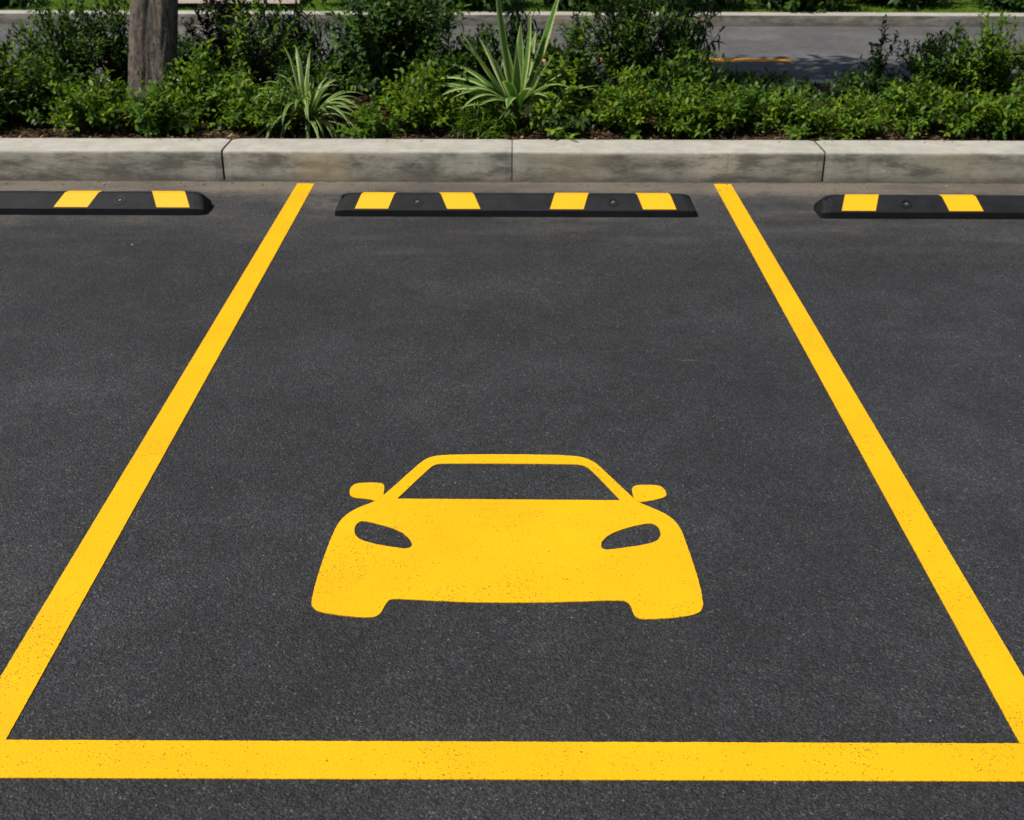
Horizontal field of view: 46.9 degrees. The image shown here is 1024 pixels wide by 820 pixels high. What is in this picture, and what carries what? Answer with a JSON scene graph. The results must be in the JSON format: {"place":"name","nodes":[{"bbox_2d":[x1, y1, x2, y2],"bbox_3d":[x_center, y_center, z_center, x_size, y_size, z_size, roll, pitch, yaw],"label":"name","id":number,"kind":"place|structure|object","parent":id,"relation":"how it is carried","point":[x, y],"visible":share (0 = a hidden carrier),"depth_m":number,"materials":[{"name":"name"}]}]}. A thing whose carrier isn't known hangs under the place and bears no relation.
{"place":"outdoors","nodes":[
{"label":"outdoors","id":0,"kind":"place"},
{"bbox_2d":[178,0,300,2],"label":"footpath","id":1,"kind":"structure","parent":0,"point":[199,1],"depth_m":13.03,"materials":[{"name":"grey concrete"}]},
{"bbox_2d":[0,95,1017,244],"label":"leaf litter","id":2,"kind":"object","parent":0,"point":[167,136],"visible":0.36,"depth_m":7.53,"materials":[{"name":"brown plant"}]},
{"bbox_2d":[0,179,1023,819],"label":"parking lot","id":3,"kind":"structure","parent":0,"point":[628,355],"depth_m":3.96,"materials":[{"name":"grey asphalt"}]},
{"bbox_2d":[0,191,211,214],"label":"wheel stop","id":4,"kind":"object","parent":3,"relation":"on","point":[104,203],"visible":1,"depth_m":6.52,"materials":[{"name":"black rubber"}]},
{"bbox_2d":[0,183,313,739],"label":"parking line","id":5,"kind":"object","parent":3,"relation":"on","point":[23,672],"visible":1,"depth_m":3.77,"materials":[{"name":"yellow paint"}]},
{"bbox_2d":[312,454,702,619],"bbox_3d":[-0.012,0.361,3.643,1.097,0.003,0.935,0,26,0],"label":"car symbol","id":6,"kind":"object","parent":3,"relation":"on","point":[502,551],"visible":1,"depth_m":3.50,"materials":[{"name":"yellow paint"}]},
{"bbox_2d":[0,740,1023,781],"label":"parking line","id":7,"kind":"object","parent":3,"relation":"on","point":[527,760],"visible":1,"depth_m":2.73,"materials":[{"name":"yellow paint"}]},
{"bbox_2d":[335,192,696,217],"bbox_3d":[0.020,-1.153,6.574,1.996,0.099,0.209,0,26,0],"label":"wheel stop","id":8,"kind":"object","parent":3,"relation":"on","point":[471,204],"visible":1,"depth_m":6.50,"materials":[{"name":"black rubber"}]},
{"bbox_2d":[714,184,1023,742],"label":"parking line","id":9,"kind":"object","parent":3,"relation":"on","point":[1001,673],"visible":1,"depth_m":3.78,"materials":[{"name":"yellow paint"}]},
{"bbox_2d":[813,194,1023,218],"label":"wheel stop","id":10,"kind":"object","parent":3,"relation":"on","point":[861,206],"visible":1,"depth_m":6.49,"materials":[{"name":"black rubber"}]},
{"bbox_2d":[0,24,1023,79],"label":"road","id":11,"kind":"structure","parent":0,"point":[812,53],"depth_m":11.61,"materials":[{"name":"grey asphalt"}]},
{"bbox_2d":[93,78,1023,84],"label":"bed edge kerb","id":12,"kind":"structure","parent":11,"relation":"on","point":[817,81],"depth_m":9.15,"materials":[{"name":"grey concrete"}]},
{"bbox_2d":[542,58,792,61],"bbox_3d":[0.990,-3.200,10.794,3.139,0.002,0.166,0,26,0],"label":"lane line","id":13,"kind":"object","parent":11,"relation":"on","point":[758,60],"visible":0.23,"depth_m":10.77,"materials":[{"name":"yellow paint"}]},
{"bbox_2d":[0,81,1023,148],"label":"planting soil","id":14,"kind":"structure","parent":0,"point":[537,134],"depth_m":7.63,"materials":[{"name":"brown soil"}]},
{"bbox_2d":[0,70,26,126],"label":"shrub","id":15,"kind":"object","parent":14,"relation":"on","point":[4,110],"visible":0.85,"depth_m":7.62,"materials":[{"name":"green plant"}]},
{"bbox_2d":[0,28,65,119],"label":"shrub","id":16,"kind":"object","parent":14,"relation":"on","point":[12,70],"visible":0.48,"depth_m":7.73,"materials":[{"name":"green plant"}]},
{"bbox_2d":[0,57,94,127],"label":"shrub","id":17,"kind":"object","parent":14,"relation":"on","point":[34,98],"visible":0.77,"depth_m":7.64,"materials":[{"name":"green plant"}]},
{"bbox_2d":[11,8,100,90],"bbox_3d":[-3.290,-2.560,8.498,0.635,0.635,0.732,-14,30,-26],"label":"shrub","id":18,"kind":"object","parent":14,"relation":"on","point":[36,32],"visible":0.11,"depth_m":8.38,"materials":[{"name":"green plant"}]},
{"bbox_2d":[4,0,124,94],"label":"shrub","id":19,"kind":"object","parent":14,"relation":"on","point":[80,57],"visible":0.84,"depth_m":8.05,"materials":[{"name":"green plant"}]},
{"bbox_2d":[41,65,132,133],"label":"shrub","id":20,"kind":"object","parent":14,"relation":"on","point":[87,101],"visible":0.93,"depth_m":7.51,"materials":[{"name":"green plant"}]},
{"bbox_2d":[64,0,129,101],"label":"shrub","id":21,"kind":"object","parent":14,"relation":"on","point":[118,65],"visible":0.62,"depth_m":8.17,"materials":[{"name":"green plant"}]},
{"bbox_2d":[126,0,177,106],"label":"tree","id":22,"kind":"object","parent":14,"relation":"on","point":[153,34],"visible":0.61,"depth_m":7.92,"materials":[{"name":"grey plant"}]},
{"bbox_2d":[97,70,209,137],"bbox_3d":[-2.300,-1.939,7.509,0.640,0.417,0.639,-15,30,-28],"label":"shrub","id":23,"kind":"object","parent":14,"relation":"on","point":[155,114],"visible":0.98,"depth_m":7.48,"materials":[{"name":"green plant"}]},
{"bbox_2d":[177,27,210,83],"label":"shrub","id":24,"kind":"object","parent":14,"relation":"on","point":[182,50],"visible":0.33,"depth_m":8.59,"materials":[{"name":"green plant"}]},
{"bbox_2d":[161,40,258,122],"bbox_3d":[-2.033,-2.176,7.822,0.625,0.532,0.623,-20,33,-35],"label":"shrub","id":25,"kind":"object","parent":14,"relation":"on","point":[199,77],"visible":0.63,"depth_m":7.76,"materials":[{"name":"green plant"}]},
{"bbox_2d":[180,0,243,88],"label":"shrub","id":26,"kind":"object","parent":14,"relation":"on","point":[219,42],"visible":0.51,"depth_m":8.30,"materials":[{"name":"green plant"}]},
{"bbox_2d":[187,69,288,134],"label":"shrub","id":27,"kind":"object","parent":14,"relation":"on","point":[235,116],"visible":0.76,"depth_m":7.60,"materials":[{"name":"green plant"}]},
{"bbox_2d":[195,0,303,102],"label":"shrub","id":28,"kind":"object","parent":14,"relation":"on","point":[262,58],"visible":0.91,"depth_m":8.05,"materials":[{"name":"green plant"}]},
{"bbox_2d":[244,75,317,138],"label":"shrub","id":29,"kind":"object","parent":14,"relation":"on","point":[276,106],"visible":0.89,"depth_m":7.49,"materials":[{"name":"green plant"}]},
{"bbox_2d":[258,0,340,91],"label":"shrub","id":30,"kind":"object","parent":14,"relation":"on","point":[315,40],"visible":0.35,"depth_m":8.26,"materials":[{"name":"green plant"}]},
{"bbox_2d":[253,45,361,138],"bbox_3d":[-1.337,-1.982,7.662,0.858,0.686,0.900,0,26,0],"label":"spider plant","id":31,"kind":"object","parent":14,"relation":"on","point":[310,102],"visible":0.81,"depth_m":7.62,"materials":[{"name":"green plant"}]},
{"bbox_2d":[265,35,350,107],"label":"shrub","id":32,"kind":"object","parent":14,"relation":"on","point":[320,75],"visible":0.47,"depth_m":7.96,"materials":[{"name":"green plant"}]},
{"bbox_2d":[318,25,375,95],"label":"shrub","id":33,"kind":"object","parent":14,"relation":"on","point":[345,68],"visible":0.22,"depth_m":8.50,"materials":[{"name":"green plant"}]},
{"bbox_2d":[329,100,407,138],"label":"shrub","id":34,"kind":"object","parent":14,"relation":"on","point":[367,129],"visible":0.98,"depth_m":7.49,"materials":[{"name":"green plant"}]},
{"bbox_2d":[307,0,497,109],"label":"shrub","id":35,"kind":"object","parent":14,"relation":"on","point":[391,39],"visible":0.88,"depth_m":7.91,"materials":[{"name":"green plant"}]},
{"bbox_2d":[364,62,465,134],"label":"shrub","id":36,"kind":"object","parent":14,"relation":"on","point":[416,106],"visible":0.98,"depth_m":7.52,"materials":[{"name":"green plant"}]},
{"bbox_2d":[402,31,484,121],"bbox_3d":[-0.434,-2.230,7.887,0.638,0.578,0.669,0,26,0],"label":"shrub","id":37,"kind":"object","parent":14,"relation":"on","point":[453,69],"visible":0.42,"depth_m":7.83,"materials":[{"name":"green plant"}]},
{"bbox_2d":[450,22,504,99],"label":"shrub","id":38,"kind":"object","parent":14,"relation":"on","point":[482,72],"visible":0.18,"depth_m":8.48,"materials":[{"name":"green plant"}]},
{"bbox_2d":[446,92,530,138],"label":"shrub","id":39,"kind":"object","parent":14,"relation":"on","point":[486,124],"visible":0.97,"depth_m":7.50,"materials":[{"name":"green plant"}]},
{"bbox_2d":[473,0,547,87],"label":"shrub","id":40,"kind":"object","parent":14,"relation":"on","point":[513,27],"visible":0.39,"depth_m":8.28,"materials":[{"name":"green plant"}]},
{"bbox_2d":[429,0,600,124],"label":"striped dracaena","id":41,"kind":"object","parent":14,"relation":"on","point":[516,89],"visible":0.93,"depth_m":7.61,"materials":[{"name":"green plant"}]},
{"bbox_2d":[517,86,599,140],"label":"shrub","id":42,"kind":"object","parent":14,"relation":"on","point":[558,121],"visible":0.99,"depth_m":7.47,"materials":[{"name":"green plant"}]},
{"bbox_2d":[523,23,611,118],"bbox_3d":[0.337,-2.201,7.713,0.608,0.630,0.686,-13,29,-25],"label":"shrub","id":43,"kind":"object","parent":14,"relation":"on","point":[575,77],"visible":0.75,"depth_m":7.65,"materials":[{"name":"green plant"}]},
{"bbox_2d":[560,0,589,100],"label":"shrub","id":44,"kind":"object","parent":14,"relation":"on","point":[577,18],"visible":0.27,"depth_m":8.06,"materials":[{"name":"green plant"}]},
{"bbox_2d":[538,20,617,95],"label":"shrub","id":45,"kind":"object","parent":14,"relation":"on","point":[604,74],"visible":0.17,"depth_m":8.55,"materials":[{"name":"green plant"}]},
{"bbox_2d":[590,65,675,139],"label":"shrub","id":46,"kind":"object","parent":14,"relation":"on","point":[628,111],"visible":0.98,"depth_m":7.50,"materials":[{"name":"green plant"}]},
{"bbox_2d":[579,0,697,103],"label":"shrub","id":47,"kind":"object","parent":14,"relation":"on","point":[634,22],"visible":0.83,"depth_m":7.86,"materials":[{"name":"green plant"}]},
{"bbox_2d":[634,37,737,110],"bbox_3d":[1.159,-2.191,7.840,0.756,0.553,0.775,-8,28,-16],"label":"shrub","id":48,"kind":"object","parent":14,"relation":"on","point":[680,69],"visible":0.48,"depth_m":7.73,"materials":[{"name":"green plant"}]},
{"bbox_2d":[650,78,729,139],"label":"shrub","id":49,"kind":"object","parent":14,"relation":"on","point":[687,117],"visible":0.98,"depth_m":7.48,"materials":[{"name":"green plant"}]},
{"bbox_2d":[642,0,740,92],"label":"shrub","id":50,"kind":"object","parent":14,"relation":"on","point":[684,29],"visible":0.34,"depth_m":8.05,"materials":[{"name":"green plant"}]},
{"bbox_2d":[707,64,781,101],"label":"shrub","id":51,"kind":"object","parent":14,"relation":"on","point":[732,75],"visible":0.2,"depth_m":8.53,"materials":[{"name":"green plant"}]},
{"bbox_2d":[700,78,791,138],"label":"shrub","id":52,"kind":"object","parent":14,"relation":"on","point":[738,112],"visible":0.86,"depth_m":7.58,"materials":[{"name":"green plant"}]},
{"bbox_2d":[727,67,838,112],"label":"shrub","id":53,"kind":"object","parent":14,"relation":"on","point":[774,84],"visible":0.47,"depth_m":8.23,"materials":[{"name":"green plant"}]},
{"bbox_2d":[748,84,843,139],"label":"shrub","id":54,"kind":"object","parent":14,"relation":"on","point":[799,125],"visible":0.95,"depth_m":7.54,"materials":[{"name":"green plant"}]},
{"bbox_2d":[815,86,902,139],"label":"shrub","id":55,"kind":"object","parent":14,"relation":"on","point":[858,121],"visible":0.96,"depth_m":7.51,"materials":[{"name":"green plant"}]},
{"bbox_2d":[813,54,919,107],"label":"shrub","id":56,"kind":"object","parent":14,"relation":"on","point":[869,81],"visible":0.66,"depth_m":8.30,"materials":[{"name":"green plant"}]},
{"bbox_2d":[867,14,900,89],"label":"shrub","id":57,"kind":"object","parent":14,"relation":"on","point":[880,64],"visible":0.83,"depth_m":8.29,"materials":[{"name":"green plant"}]},
{"bbox_2d":[861,68,962,138],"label":"shrub","id":58,"kind":"object","parent":14,"relation":"on","point":[910,112],"visible":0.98,"depth_m":7.54,"materials":[{"name":"green plant"}]},
{"bbox_2d":[889,32,966,87],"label":"shrub","id":59,"kind":"object","parent":14,"relation":"on","point":[908,67],"visible":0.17,"depth_m":8.59,"materials":[{"name":"green plant"}]},
{"bbox_2d":[905,22,990,113],"bbox_3d":[2.935,-2.297,7.980,0.588,0.620,0.493,24,35,39],"label":"shrub","id":60,"kind":"object","parent":14,"relation":"on","point":[948,74],"visible":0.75,"depth_m":7.94,"materials":[{"name":"green plant"}]},
{"bbox_2d":[929,77,1015,139],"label":"shrub","id":61,"kind":"object","parent":14,"relation":"on","point":[972,119],"visible":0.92,"depth_m":7.50,"materials":[{"name":"green plant"}]},
{"bbox_2d":[958,9,1023,109],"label":"shrub","id":62,"kind":"object","parent":14,"relation":"on","point":[996,70],"visible":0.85,"depth_m":7.87,"materials":[{"name":"green plant"}]},
{"bbox_2d":[966,83,1023,140],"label":"shrub","id":63,"kind":"object","parent":14,"relation":"on","point":[1017,117],"visible":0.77,"depth_m":7.51,"materials":[{"name":"green plant"}]},
{"bbox_2d":[1004,44,1023,88],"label":"shrub","id":64,"kind":"object","parent":14,"relation":"on","point":[1021,64],"visible":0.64,"depth_m":7.89,"materials":[{"name":"green plant"}]},
{"bbox_2d":[0,0,1023,12],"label":"lawn","id":65,"kind":"structure","parent":0,"point":[189,5],"depth_m":13.18,"materials":[{"name":"green plant"}]},
{"bbox_2d":[0,0,40,7],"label":"shrub","id":66,"kind":"object","parent":65,"relation":"on","point":[8,3],"visible":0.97,"depth_m":12.94,"materials":[{"name":"green plant"}]},
{"bbox_2d":[324,0,406,9],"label":"shrub","id":67,"kind":"object","parent":65,"relation":"on","point":[366,3],"visible":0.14,"depth_m":12.81,"materials":[{"name":"green plant"}]},
{"bbox_2d":[420,0,528,11],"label":"shrub","id":68,"kind":"object","parent":65,"relation":"on","point":[489,5],"visible":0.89,"depth_m":12.75,"materials":[{"name":"green plant"}]},
{"bbox_2d":[539,0,627,12],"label":"shrub","id":69,"kind":"object","parent":65,"relation":"on","point":[564,4],"visible":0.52,"depth_m":12.82,"materials":[{"name":"green plant"}]},
{"bbox_2d":[640,0,750,10],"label":"shrub","id":70,"kind":"object","parent":65,"relation":"on","point":[718,2],"visible":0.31,"depth_m":12.93,"materials":[{"name":"green plant"}]},
{"bbox_2d":[750,0,858,13],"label":"shrub","id":71,"kind":"object","parent":65,"relation":"on","point":[793,5],"visible":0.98,"depth_m":12.80,"materials":[{"name":"green plant"}]},
{"bbox_2d":[857,0,946,10],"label":"shrub","id":72,"kind":"object","parent":65,"relation":"on","point":[911,4],"visible":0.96,"depth_m":13.08,"materials":[{"name":"green plant"}]},
{"bbox_2d":[969,0,1023,11],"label":"shrub","id":73,"kind":"object","parent":65,"relation":"on","point":[1002,4],"visible":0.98,"depth_m":12.90,"materials":[{"name":"green plant"}]},
{"label":"ground","id":74,"kind":"structure","parent":0,"visible":0},
{"bbox_2d":[0,138,230,179],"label":"kerb block","id":75,"kind":"structure","parent":74,"relation":"on","point":[107,159],"depth_m":7.13,"materials":[{"name":"concrete"}]},
{"bbox_2d":[223,139,511,180],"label":"kerb block","id":76,"kind":"structure","parent":74,"relation":"on","point":[381,159],"depth_m":7.13,"materials":[{"name":"concrete"}]},
{"bbox_2d":[0,10,1023,26],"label":"roadside kerb","id":77,"kind":"structure","parent":74,"relation":"on","point":[850,19],"depth_m":12.56,"materials":[{"name":"grey concrete"}]},
{"bbox_2d":[512,139,823,181],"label":"kerb block","id":78,"kind":"structure","parent":74,"relation":"on","point":[685,160],"depth_m":7.12,"materials":[{"name":"concrete"}]},
{"bbox_2d":[815,140,1023,182],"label":"kerb block","id":79,"kind":"structure","parent":74,"relation":"on","point":[911,161],"depth_m":7.12,"materials":[{"name":"concrete"}]}
]}

